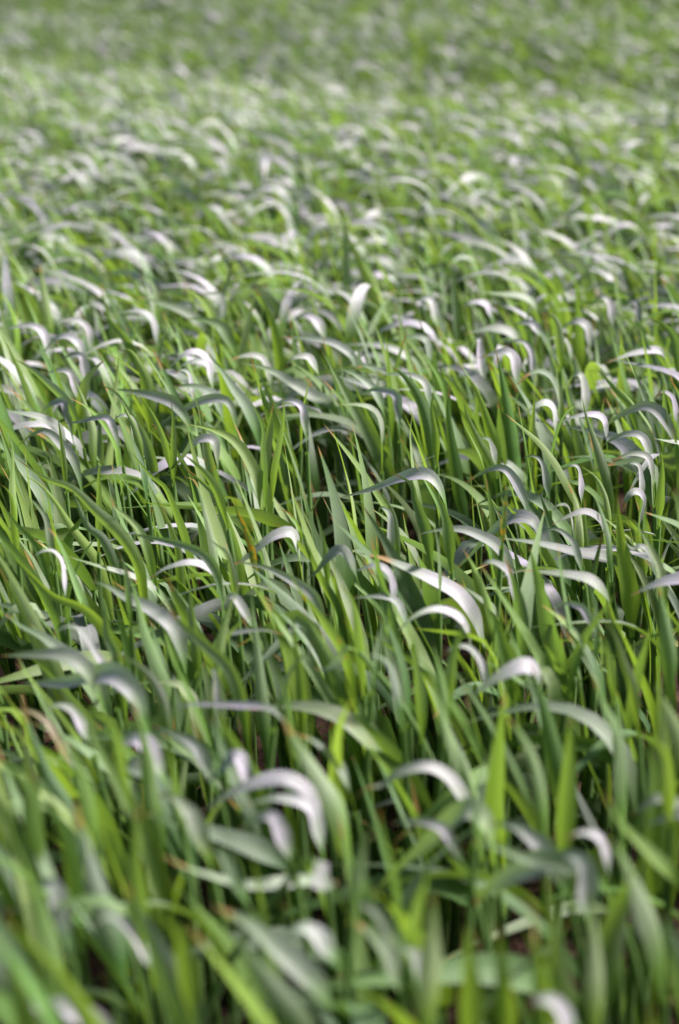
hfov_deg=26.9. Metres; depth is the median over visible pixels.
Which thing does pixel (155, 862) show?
wheat plant
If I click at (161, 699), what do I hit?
wheat plant
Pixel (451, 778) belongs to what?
wheat plant
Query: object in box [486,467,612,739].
wheat plant
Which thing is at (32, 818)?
wheat plant
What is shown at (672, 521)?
wheat plant
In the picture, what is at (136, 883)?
wheat plant
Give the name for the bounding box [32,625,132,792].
wheat plant
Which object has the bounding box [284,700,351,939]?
wheat plant
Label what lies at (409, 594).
wheat plant
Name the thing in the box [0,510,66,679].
wheat plant
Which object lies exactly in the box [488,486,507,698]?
wheat plant
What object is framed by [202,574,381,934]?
wheat plant
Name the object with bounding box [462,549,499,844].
wheat plant
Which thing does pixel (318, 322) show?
wheat plant
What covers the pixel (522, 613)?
wheat plant
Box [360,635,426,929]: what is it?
wheat plant
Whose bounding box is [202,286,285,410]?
wheat plant
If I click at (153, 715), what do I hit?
wheat plant
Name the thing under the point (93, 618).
wheat plant
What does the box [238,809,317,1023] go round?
wheat plant
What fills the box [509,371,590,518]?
wheat plant
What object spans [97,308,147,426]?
wheat plant
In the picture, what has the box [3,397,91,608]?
wheat plant
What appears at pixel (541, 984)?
wheat plant
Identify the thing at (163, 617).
wheat plant
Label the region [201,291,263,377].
wheat plant
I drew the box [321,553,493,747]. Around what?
wheat plant
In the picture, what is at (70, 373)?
wheat plant
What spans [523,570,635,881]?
wheat plant
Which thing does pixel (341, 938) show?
wheat plant
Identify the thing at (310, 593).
wheat plant
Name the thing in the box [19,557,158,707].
wheat plant
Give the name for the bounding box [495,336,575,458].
wheat plant
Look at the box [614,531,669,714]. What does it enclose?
wheat plant
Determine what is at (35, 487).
wheat plant
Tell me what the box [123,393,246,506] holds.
wheat plant
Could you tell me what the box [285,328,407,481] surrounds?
wheat plant
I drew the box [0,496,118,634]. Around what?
wheat plant
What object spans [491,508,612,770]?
wheat plant
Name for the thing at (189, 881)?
wheat plant
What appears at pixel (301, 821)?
wheat plant
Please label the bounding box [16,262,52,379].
wheat plant
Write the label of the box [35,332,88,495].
wheat plant
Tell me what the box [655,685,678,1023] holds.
wheat plant
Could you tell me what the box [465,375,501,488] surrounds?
wheat plant
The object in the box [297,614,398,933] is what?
wheat plant
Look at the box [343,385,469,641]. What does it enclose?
wheat plant
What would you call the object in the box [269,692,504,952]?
wheat plant
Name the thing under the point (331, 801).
wheat plant
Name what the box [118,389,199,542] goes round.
wheat plant
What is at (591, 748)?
wheat plant
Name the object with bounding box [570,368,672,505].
wheat plant
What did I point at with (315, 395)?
wheat plant
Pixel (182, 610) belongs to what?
wheat plant
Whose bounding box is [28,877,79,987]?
wheat plant
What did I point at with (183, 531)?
wheat plant
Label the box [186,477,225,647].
wheat plant
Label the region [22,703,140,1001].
wheat plant
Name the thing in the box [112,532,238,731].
wheat plant
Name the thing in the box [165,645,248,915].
wheat plant
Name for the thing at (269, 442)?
wheat plant
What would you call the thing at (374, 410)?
wheat plant
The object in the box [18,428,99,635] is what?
wheat plant
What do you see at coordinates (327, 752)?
wheat plant
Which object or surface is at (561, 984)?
wheat plant
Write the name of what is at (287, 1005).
wheat plant
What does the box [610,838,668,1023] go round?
wheat plant
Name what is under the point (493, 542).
wheat plant
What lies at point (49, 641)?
wheat plant
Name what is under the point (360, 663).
wheat plant
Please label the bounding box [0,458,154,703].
wheat plant
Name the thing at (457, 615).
wheat plant
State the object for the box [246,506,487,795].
wheat plant
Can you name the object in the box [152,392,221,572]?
wheat plant
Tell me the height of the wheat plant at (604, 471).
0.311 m
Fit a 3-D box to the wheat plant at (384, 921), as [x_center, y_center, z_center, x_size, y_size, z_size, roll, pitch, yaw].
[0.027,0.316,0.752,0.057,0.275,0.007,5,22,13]
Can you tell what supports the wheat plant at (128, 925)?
on the ground
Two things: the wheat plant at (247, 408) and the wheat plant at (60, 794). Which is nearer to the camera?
the wheat plant at (60, 794)
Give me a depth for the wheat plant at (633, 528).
1.31 m
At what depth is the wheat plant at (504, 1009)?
0.65 m
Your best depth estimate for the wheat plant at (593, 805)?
1.03 m
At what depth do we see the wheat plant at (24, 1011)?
0.62 m
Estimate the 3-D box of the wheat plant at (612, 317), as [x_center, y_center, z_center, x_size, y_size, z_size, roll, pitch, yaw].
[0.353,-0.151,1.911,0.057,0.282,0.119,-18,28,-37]
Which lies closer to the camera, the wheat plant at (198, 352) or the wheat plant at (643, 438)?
the wheat plant at (643, 438)
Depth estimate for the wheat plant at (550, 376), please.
1.59 m
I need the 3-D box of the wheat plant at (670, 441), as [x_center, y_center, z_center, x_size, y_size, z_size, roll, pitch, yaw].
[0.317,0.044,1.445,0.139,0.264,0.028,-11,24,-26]
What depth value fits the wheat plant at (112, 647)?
0.99 m
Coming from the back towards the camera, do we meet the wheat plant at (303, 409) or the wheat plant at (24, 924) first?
the wheat plant at (303, 409)
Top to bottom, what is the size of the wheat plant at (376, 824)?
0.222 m
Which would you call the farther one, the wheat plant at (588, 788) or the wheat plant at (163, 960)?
the wheat plant at (588, 788)
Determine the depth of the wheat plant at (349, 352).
1.69 m
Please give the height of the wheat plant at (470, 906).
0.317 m
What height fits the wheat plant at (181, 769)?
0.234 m
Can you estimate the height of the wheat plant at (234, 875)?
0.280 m
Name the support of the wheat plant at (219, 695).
on the ground
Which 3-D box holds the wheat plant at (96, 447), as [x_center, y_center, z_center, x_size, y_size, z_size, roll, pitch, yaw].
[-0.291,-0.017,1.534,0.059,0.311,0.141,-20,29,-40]
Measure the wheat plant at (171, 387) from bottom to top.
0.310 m
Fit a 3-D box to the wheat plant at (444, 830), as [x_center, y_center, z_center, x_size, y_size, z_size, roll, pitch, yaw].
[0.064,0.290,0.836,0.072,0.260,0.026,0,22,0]
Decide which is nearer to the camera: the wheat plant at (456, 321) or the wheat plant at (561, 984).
the wheat plant at (561, 984)
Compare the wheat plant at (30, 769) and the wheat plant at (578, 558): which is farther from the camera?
the wheat plant at (578, 558)
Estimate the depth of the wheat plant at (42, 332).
1.80 m
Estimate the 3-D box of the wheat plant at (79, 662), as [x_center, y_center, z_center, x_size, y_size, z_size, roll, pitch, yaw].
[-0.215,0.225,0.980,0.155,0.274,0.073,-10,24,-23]
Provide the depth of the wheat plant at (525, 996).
0.82 m
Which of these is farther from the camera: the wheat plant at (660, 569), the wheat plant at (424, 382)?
the wheat plant at (424, 382)
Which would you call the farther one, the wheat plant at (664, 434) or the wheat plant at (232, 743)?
the wheat plant at (664, 434)
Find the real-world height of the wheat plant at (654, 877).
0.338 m
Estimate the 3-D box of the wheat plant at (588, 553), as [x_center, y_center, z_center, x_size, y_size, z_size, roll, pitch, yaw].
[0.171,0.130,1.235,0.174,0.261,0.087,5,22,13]
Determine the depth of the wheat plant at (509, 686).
1.01 m
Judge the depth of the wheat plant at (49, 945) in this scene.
0.68 m
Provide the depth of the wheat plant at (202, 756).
0.87 m
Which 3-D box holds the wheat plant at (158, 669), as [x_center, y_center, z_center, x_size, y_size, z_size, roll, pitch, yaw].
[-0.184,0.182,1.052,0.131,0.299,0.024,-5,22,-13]
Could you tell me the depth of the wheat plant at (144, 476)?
1.31 m
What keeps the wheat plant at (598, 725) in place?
on the ground
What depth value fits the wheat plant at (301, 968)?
0.70 m
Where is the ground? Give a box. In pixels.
[0,0,678,1023]
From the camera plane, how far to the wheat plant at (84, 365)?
1.61 m
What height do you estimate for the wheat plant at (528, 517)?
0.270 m
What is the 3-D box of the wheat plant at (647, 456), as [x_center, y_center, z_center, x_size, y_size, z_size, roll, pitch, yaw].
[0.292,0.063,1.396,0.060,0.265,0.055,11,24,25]
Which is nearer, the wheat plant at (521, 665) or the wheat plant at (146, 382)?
the wheat plant at (521, 665)
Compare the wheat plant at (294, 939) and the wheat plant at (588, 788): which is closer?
the wheat plant at (294, 939)
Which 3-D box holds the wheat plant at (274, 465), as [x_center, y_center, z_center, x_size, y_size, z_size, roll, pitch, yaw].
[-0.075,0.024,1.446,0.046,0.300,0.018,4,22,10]
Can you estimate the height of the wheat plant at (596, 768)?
0.298 m
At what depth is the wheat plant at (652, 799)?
0.83 m
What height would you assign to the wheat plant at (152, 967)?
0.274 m
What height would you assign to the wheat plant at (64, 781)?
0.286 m
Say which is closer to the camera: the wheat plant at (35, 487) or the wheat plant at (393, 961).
the wheat plant at (393, 961)
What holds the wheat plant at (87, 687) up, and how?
on the ground
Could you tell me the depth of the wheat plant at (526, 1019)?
0.78 m
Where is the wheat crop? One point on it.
(308, 166)
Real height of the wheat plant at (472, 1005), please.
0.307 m
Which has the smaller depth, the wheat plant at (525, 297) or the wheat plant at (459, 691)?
the wheat plant at (459, 691)
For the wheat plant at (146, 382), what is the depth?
1.53 m
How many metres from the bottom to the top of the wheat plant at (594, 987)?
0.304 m
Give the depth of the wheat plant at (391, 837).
1.02 m
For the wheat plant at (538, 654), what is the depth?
1.04 m
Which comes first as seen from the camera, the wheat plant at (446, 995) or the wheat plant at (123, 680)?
the wheat plant at (446, 995)
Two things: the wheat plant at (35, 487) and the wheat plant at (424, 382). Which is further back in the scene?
the wheat plant at (424, 382)
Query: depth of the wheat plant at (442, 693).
0.92 m
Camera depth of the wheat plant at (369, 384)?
1.58 m
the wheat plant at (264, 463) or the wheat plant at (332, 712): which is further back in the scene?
the wheat plant at (264, 463)
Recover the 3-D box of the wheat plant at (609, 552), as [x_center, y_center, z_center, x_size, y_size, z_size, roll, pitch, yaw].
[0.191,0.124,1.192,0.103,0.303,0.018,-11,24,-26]
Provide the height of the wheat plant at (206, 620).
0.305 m
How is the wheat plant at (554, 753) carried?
on the ground
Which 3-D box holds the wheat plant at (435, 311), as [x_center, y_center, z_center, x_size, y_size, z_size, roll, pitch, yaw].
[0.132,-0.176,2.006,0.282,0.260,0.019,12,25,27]
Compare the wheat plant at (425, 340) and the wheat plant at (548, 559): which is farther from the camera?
the wheat plant at (425, 340)
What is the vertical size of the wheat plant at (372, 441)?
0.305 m
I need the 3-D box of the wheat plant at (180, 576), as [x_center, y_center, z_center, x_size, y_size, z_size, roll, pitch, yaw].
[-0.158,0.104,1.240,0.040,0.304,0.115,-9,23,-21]
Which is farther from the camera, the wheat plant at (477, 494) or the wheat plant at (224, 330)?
the wheat plant at (224, 330)
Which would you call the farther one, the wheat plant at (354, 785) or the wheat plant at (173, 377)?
the wheat plant at (173, 377)
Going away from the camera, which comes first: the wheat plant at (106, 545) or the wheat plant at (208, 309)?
the wheat plant at (106, 545)
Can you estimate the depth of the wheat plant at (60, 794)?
0.87 m
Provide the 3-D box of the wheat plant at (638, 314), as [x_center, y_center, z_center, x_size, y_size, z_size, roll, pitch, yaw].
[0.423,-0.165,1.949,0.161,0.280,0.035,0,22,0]
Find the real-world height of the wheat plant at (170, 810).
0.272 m
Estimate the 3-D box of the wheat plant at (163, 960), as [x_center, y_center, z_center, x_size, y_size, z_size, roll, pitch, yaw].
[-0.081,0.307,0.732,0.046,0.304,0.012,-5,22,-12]
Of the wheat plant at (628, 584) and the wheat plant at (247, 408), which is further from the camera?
the wheat plant at (247, 408)
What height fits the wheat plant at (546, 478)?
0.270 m
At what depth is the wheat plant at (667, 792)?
0.79 m
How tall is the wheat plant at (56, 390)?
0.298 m
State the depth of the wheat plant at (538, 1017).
0.67 m
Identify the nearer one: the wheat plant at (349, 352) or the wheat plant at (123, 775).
the wheat plant at (123, 775)
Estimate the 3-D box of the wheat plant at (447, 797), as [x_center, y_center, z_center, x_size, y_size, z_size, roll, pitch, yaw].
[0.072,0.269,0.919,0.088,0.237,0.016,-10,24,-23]
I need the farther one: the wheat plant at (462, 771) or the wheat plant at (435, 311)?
the wheat plant at (435, 311)
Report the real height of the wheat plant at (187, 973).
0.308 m
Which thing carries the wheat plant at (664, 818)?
on the ground
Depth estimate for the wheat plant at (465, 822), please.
1.04 m
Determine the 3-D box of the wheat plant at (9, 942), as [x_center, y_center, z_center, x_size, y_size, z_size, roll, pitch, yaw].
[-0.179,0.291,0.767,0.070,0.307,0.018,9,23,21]
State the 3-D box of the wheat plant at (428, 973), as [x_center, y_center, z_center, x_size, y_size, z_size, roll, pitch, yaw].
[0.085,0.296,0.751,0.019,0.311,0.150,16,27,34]
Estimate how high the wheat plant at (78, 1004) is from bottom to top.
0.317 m
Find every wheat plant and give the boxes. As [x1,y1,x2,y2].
[0,414,80,686]
[0,414,143,660]
[0,441,43,732]
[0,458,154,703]
[0,485,32,729]
[0,490,128,650]
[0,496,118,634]
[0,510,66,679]
[0,528,163,717]
[0,532,80,756]
[0,614,124,826]
[0,688,63,951]
[0,709,120,1023]
[0,743,119,1023]
[0,755,92,1005]
[0,762,44,907]
[0,766,136,1023]
[0,781,73,1023]
[0,805,49,1023]
[0,856,170,1023]
[0,870,64,1023]
[0,909,100,1023]
[1,292,21,357]
[1,352,92,500]
[1,547,259,769]
[1,647,130,877]
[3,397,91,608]
[4,946,38,1023]
[6,801,151,1023]
[7,410,86,586]
[8,323,57,413]
[8,727,46,852]
[9,358,104,553]
[9,569,133,856]
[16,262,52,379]
[16,662,133,986]
[17,360,103,596]
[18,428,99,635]
[19,426,159,622]
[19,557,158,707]
[20,474,128,719]
[22,661,187,933]
[22,693,88,973]
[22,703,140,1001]
[23,570,176,835]
[24,397,137,641]
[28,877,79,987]
[31,998,110,1023]
[32,317,98,425]
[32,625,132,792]
[32,912,169,1023]
[33,552,147,886]
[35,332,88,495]
[37,338,136,547]
[38,377,104,586]
[39,384,159,579]
[39,478,82,698]
[44,637,316,958]
[52,793,239,1023]
[54,696,174,1023]
[58,692,175,955]
[59,349,162,563]
[62,559,228,724]
[63,596,257,952]
[65,394,183,601]
[69,796,130,1023]
[70,401,157,595]
[72,497,313,778]
[77,458,103,650]
[80,732,220,1023]
[86,628,283,776]
[88,708,159,1023]
[91,813,326,1023]
[92,581,205,807]
[95,655,187,935]
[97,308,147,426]
[97,821,172,1023]
[99,347,201,591]
[99,358,223,484]
[100,249,164,381]
[103,375,149,539]
[106,856,354,992]
[107,497,284,810]
[111,403,176,592]
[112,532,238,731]
[114,434,227,608]
[114,668,241,1006]
[116,309,247,496]
[117,453,199,624]
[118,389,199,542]
[120,592,272,922]
[121,876,207,1023]
[122,456,246,666]
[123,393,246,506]
[123,406,326,575]
[131,616,247,925]
[134,489,202,805]
[139,297,218,390]
[139,747,258,995]
[140,348,216,467]
[150,913,198,1023]
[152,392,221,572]
[153,725,255,1023]
[155,424,317,621]
[156,467,258,769]
[160,319,205,456]
[160,352,280,547]
[160,383,237,524]
[160,742,204,1007]
[162,582,228,993]
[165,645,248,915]
[166,701,345,999]
[167,540,246,753]
[170,851,282,1023]
[171,353,261,557]
[172,401,267,579]
[173,696,191,943]
[186,283,225,430]
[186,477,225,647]
[187,317,251,507]
[192,374,311,586]
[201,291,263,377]
[201,539,403,836]
[201,770,333,1019]
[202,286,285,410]
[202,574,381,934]
[203,716,284,983]
[204,847,281,1023]
[204,857,336,1021]
[208,698,289,986]
[210,582,240,933]
[212,904,336,1023]
[213,613,315,922]
[219,872,426,1023]
[220,592,293,866]
[225,526,316,762]
[227,511,333,747]
[227,794,341,1017]
[228,921,314,1023]
[237,562,346,862]
[237,604,340,873]
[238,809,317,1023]
[242,398,284,567]
[243,355,358,554]
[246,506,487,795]
[248,313,335,487]
[249,598,414,939]
[249,654,412,995]
[259,584,367,863]
[262,368,394,576]
[263,508,361,772]
[268,336,365,477]
[268,397,315,616]
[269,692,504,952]
[274,403,383,522]
[276,669,310,1012]
[277,844,304,1006]
[281,716,357,998]
[281,847,386,1023]
[283,815,495,1012]
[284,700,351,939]
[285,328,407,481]
[286,353,340,497]
[294,733,374,967]
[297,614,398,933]
[297,889,453,1023]
[300,491,403,741]
[303,609,387,910]
[305,544,379,788]
[313,505,443,814]
[313,619,377,876]
[314,334,395,543]
[316,646,463,956]
[321,351,403,553]
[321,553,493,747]
[325,367,435,554]
[328,849,599,1023]
[329,318,439,477]
[330,414,422,586]
[334,716,548,965]
[335,834,384,1023]
[338,812,374,1006]
[339,335,436,422]
[340,884,422,1023]
[341,462,460,704]
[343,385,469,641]
[346,387,402,551]
[346,720,450,1023]
[347,644,539,872]
[347,922,411,1018]
[348,621,464,864]
[352,760,491,1023]
[353,758,402,1023]
[355,525,513,644]
[357,594,434,829]
[359,943,438,1023]
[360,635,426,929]
[364,295,515,396]
[364,605,479,839]
[366,821,582,996]
[372,388,439,573]
[376,372,431,407]
[377,797,506,952]
[377,805,408,1008]
[387,485,457,741]
[392,473,442,738]
[392,616,607,934]
[392,818,494,1023]
[394,400,500,557]
[395,764,509,952]
[401,261,461,361]
[402,647,485,929]
[402,677,486,1023]
[403,337,485,528]
[410,484,584,780]
[411,352,454,525]
[416,892,549,1023]
[417,546,575,810]
[418,657,515,952]
[420,606,522,917]
[433,582,544,722]
[433,646,450,956]
[439,349,521,551]
[439,425,511,625]
[440,299,500,409]
[442,306,502,428]
[446,309,538,468]
[446,621,643,957]
[447,538,634,664]
[456,657,678,965]
[457,901,569,1023]
[458,509,570,696]
[458,749,490,1023]
[460,924,484,1023]
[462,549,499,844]
[462,922,516,1023]
[464,464,535,688]
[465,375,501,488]
[465,585,677,801]
[465,847,640,1023]
[470,464,584,599]
[474,840,650,1023]
[479,289,541,411]
[479,559,530,847]
[479,586,598,923]
[480,347,525,555]
[481,566,601,852]
[483,398,616,592]
[483,663,573,945]
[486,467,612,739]
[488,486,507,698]
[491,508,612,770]
[494,593,615,946]
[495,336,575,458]
[497,369,558,532]
[499,601,626,860]
[500,608,556,899]
[501,339,535,423]
[501,493,576,658]
[503,948,531,1023]
[504,313,564,543]
[504,396,615,548]
[504,556,529,859]
[506,793,678,918]
[507,415,586,675]
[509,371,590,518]
[509,375,558,611]
[513,320,570,430]
[517,411,609,536]
[520,318,592,442]
[522,455,552,579]
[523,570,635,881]
[524,430,662,574]
[524,927,550,1023]
[524,993,574,1023]
[526,895,542,1023]
[528,489,614,716]
[528,521,676,767]
[529,499,639,722]
[533,366,645,542]
[537,405,575,566]
[542,527,592,798]
[543,277,584,393]
[543,605,611,834]
[546,875,574,1023]
[548,719,576,1023]
[556,368,564,541]
[562,571,678,846]
[563,401,677,535]
[564,294,628,409]
[564,830,623,1023]
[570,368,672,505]
[576,461,644,641]
[577,627,650,895]
[585,892,603,1023]
[593,318,678,425]
[593,676,626,895]
[595,290,642,362]
[599,632,618,1022]
[600,672,666,1023]
[603,439,678,578]
[603,791,678,887]
[605,316,673,423]
[609,451,657,687]
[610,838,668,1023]
[614,488,678,652]
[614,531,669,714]
[616,448,676,731]
[623,350,677,466]
[624,740,656,1023]
[640,385,678,642]
[642,730,675,1023]
[644,807,678,825]
[645,512,678,527]
[654,276,678,383]
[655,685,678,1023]
[660,912,678,1003]
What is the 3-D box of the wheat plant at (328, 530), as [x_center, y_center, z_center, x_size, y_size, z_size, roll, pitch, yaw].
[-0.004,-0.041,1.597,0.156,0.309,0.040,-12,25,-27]
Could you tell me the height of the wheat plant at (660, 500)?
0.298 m
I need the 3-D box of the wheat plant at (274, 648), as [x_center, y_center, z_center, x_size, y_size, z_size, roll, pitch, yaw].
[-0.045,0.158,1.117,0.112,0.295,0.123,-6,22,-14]
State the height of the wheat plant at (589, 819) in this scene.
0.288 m
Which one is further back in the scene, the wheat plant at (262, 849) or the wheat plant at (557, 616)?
the wheat plant at (557, 616)
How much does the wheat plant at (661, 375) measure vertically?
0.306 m
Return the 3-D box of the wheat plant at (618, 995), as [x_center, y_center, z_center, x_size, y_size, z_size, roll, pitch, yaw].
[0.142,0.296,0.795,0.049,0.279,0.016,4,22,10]
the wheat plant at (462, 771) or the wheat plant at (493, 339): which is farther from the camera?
the wheat plant at (493, 339)
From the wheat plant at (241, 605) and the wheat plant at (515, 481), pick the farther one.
the wheat plant at (515, 481)
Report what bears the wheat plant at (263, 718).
on the ground
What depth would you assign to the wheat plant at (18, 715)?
1.00 m
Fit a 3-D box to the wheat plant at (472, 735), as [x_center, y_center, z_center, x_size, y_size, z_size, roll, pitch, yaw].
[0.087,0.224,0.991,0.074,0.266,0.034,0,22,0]
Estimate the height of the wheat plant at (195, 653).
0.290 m
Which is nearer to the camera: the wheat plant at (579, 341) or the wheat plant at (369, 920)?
the wheat plant at (369, 920)
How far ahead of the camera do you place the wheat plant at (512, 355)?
1.63 m
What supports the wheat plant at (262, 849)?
on the ground
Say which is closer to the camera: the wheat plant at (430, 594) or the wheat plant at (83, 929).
the wheat plant at (83, 929)
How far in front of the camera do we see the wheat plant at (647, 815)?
0.82 m
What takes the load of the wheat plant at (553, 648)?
on the ground
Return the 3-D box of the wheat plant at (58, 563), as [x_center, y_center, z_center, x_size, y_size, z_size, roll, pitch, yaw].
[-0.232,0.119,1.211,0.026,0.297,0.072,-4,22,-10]
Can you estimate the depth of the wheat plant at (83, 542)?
1.26 m
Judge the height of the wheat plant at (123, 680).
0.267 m
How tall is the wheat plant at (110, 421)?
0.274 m
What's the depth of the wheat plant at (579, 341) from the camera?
1.97 m
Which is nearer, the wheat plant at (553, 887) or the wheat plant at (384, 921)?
the wheat plant at (384, 921)
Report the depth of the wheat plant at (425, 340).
1.71 m
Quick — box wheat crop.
[0,0,678,1023]
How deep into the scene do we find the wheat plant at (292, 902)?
0.93 m
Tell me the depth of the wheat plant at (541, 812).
0.82 m
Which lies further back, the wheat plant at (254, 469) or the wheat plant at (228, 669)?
the wheat plant at (254, 469)
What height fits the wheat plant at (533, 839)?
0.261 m
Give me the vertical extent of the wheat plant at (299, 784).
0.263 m
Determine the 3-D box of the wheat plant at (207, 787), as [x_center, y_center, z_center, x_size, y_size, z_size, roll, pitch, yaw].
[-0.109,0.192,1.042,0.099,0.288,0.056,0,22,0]
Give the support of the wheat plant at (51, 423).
on the ground
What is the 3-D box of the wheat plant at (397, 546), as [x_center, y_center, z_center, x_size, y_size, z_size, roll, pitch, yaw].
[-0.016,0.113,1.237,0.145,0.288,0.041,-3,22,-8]
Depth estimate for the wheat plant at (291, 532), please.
1.18 m
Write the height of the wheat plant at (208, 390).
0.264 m
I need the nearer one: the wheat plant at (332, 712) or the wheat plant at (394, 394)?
the wheat plant at (332, 712)
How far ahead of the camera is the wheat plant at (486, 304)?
1.86 m
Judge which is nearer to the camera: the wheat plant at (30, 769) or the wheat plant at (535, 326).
the wheat plant at (30, 769)
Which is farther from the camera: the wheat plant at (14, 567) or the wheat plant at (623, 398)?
the wheat plant at (623, 398)
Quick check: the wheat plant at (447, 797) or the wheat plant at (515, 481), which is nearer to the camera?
the wheat plant at (447, 797)
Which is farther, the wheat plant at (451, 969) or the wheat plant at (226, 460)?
the wheat plant at (226, 460)
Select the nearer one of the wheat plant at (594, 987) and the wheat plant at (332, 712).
the wheat plant at (594, 987)
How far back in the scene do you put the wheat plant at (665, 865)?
0.77 m
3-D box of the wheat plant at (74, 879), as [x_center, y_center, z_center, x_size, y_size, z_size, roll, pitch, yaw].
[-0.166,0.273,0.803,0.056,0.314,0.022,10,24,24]
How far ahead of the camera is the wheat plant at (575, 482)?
1.46 m
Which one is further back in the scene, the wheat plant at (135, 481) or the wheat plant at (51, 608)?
the wheat plant at (135, 481)
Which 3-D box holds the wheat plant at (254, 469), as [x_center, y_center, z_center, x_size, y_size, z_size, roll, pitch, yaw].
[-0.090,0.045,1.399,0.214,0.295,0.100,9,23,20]
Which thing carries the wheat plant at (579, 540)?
on the ground
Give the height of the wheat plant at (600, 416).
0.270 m
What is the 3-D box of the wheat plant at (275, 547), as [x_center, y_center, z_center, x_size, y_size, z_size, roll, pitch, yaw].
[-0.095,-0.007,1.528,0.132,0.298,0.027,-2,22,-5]
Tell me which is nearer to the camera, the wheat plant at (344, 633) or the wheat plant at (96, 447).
the wheat plant at (344, 633)
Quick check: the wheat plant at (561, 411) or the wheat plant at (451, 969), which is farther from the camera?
the wheat plant at (561, 411)
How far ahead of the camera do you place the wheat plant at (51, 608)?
1.11 m
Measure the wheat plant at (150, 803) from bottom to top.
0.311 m
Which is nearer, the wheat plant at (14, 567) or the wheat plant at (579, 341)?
the wheat plant at (14, 567)
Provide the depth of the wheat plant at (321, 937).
0.73 m
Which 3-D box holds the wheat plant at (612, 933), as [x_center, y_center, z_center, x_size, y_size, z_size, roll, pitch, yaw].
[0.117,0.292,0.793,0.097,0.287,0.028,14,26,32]
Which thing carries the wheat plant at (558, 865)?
on the ground
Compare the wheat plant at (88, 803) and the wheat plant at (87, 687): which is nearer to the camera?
the wheat plant at (88, 803)
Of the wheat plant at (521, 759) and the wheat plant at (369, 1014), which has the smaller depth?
the wheat plant at (369, 1014)
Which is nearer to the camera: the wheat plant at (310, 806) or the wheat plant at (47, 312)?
the wheat plant at (310, 806)
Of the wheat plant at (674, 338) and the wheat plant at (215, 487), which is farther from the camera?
the wheat plant at (674, 338)
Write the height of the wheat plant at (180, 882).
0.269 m
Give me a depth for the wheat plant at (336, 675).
1.00 m
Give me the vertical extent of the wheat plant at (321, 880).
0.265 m
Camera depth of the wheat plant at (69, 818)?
0.88 m
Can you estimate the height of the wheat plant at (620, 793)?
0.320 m
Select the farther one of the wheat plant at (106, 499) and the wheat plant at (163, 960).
the wheat plant at (106, 499)
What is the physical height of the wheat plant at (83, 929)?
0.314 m
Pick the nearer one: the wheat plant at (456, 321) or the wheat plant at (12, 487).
the wheat plant at (12, 487)
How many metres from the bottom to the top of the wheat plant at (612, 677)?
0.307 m
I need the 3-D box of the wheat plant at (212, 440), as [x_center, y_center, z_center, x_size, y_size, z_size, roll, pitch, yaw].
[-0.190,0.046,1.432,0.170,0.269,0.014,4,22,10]
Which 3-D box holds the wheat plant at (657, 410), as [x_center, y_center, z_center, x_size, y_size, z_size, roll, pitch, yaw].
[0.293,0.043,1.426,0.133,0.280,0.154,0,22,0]
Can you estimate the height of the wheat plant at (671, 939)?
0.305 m
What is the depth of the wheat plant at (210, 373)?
1.63 m
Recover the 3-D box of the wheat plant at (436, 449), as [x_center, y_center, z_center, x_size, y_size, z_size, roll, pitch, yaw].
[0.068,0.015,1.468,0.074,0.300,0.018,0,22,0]
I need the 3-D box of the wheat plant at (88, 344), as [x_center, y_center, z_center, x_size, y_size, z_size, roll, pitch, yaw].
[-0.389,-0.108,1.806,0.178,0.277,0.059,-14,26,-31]
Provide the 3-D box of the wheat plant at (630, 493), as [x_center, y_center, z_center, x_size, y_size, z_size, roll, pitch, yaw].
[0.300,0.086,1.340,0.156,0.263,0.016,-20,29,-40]
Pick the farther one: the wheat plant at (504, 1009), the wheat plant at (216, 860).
the wheat plant at (216, 860)
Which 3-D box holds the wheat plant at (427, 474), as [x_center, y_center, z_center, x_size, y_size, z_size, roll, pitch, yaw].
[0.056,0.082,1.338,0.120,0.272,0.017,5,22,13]
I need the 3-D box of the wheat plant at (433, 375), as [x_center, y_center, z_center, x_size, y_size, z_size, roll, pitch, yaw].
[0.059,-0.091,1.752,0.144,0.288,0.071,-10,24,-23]
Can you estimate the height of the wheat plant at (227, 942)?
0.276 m
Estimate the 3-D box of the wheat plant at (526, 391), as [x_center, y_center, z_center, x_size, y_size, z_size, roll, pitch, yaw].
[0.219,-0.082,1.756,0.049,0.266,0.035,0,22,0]
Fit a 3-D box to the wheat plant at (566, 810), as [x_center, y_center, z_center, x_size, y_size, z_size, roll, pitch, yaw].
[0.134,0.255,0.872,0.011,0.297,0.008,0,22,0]
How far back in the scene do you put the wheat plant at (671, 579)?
1.06 m
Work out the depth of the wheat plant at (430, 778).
1.11 m
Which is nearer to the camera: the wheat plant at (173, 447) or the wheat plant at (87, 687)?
the wheat plant at (87, 687)
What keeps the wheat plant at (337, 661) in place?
on the ground
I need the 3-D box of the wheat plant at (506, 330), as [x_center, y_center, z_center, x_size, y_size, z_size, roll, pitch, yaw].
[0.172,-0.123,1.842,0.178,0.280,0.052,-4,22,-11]
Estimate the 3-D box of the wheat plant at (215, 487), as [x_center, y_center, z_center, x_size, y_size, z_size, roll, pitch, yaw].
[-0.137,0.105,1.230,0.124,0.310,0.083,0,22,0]
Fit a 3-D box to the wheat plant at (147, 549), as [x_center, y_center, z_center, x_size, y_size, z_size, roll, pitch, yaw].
[-0.132,0.126,1.195,0.233,0.296,0.065,3,22,8]
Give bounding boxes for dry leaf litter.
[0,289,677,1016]
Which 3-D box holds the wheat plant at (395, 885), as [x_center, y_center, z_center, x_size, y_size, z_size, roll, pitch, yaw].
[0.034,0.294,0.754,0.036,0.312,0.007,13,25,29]

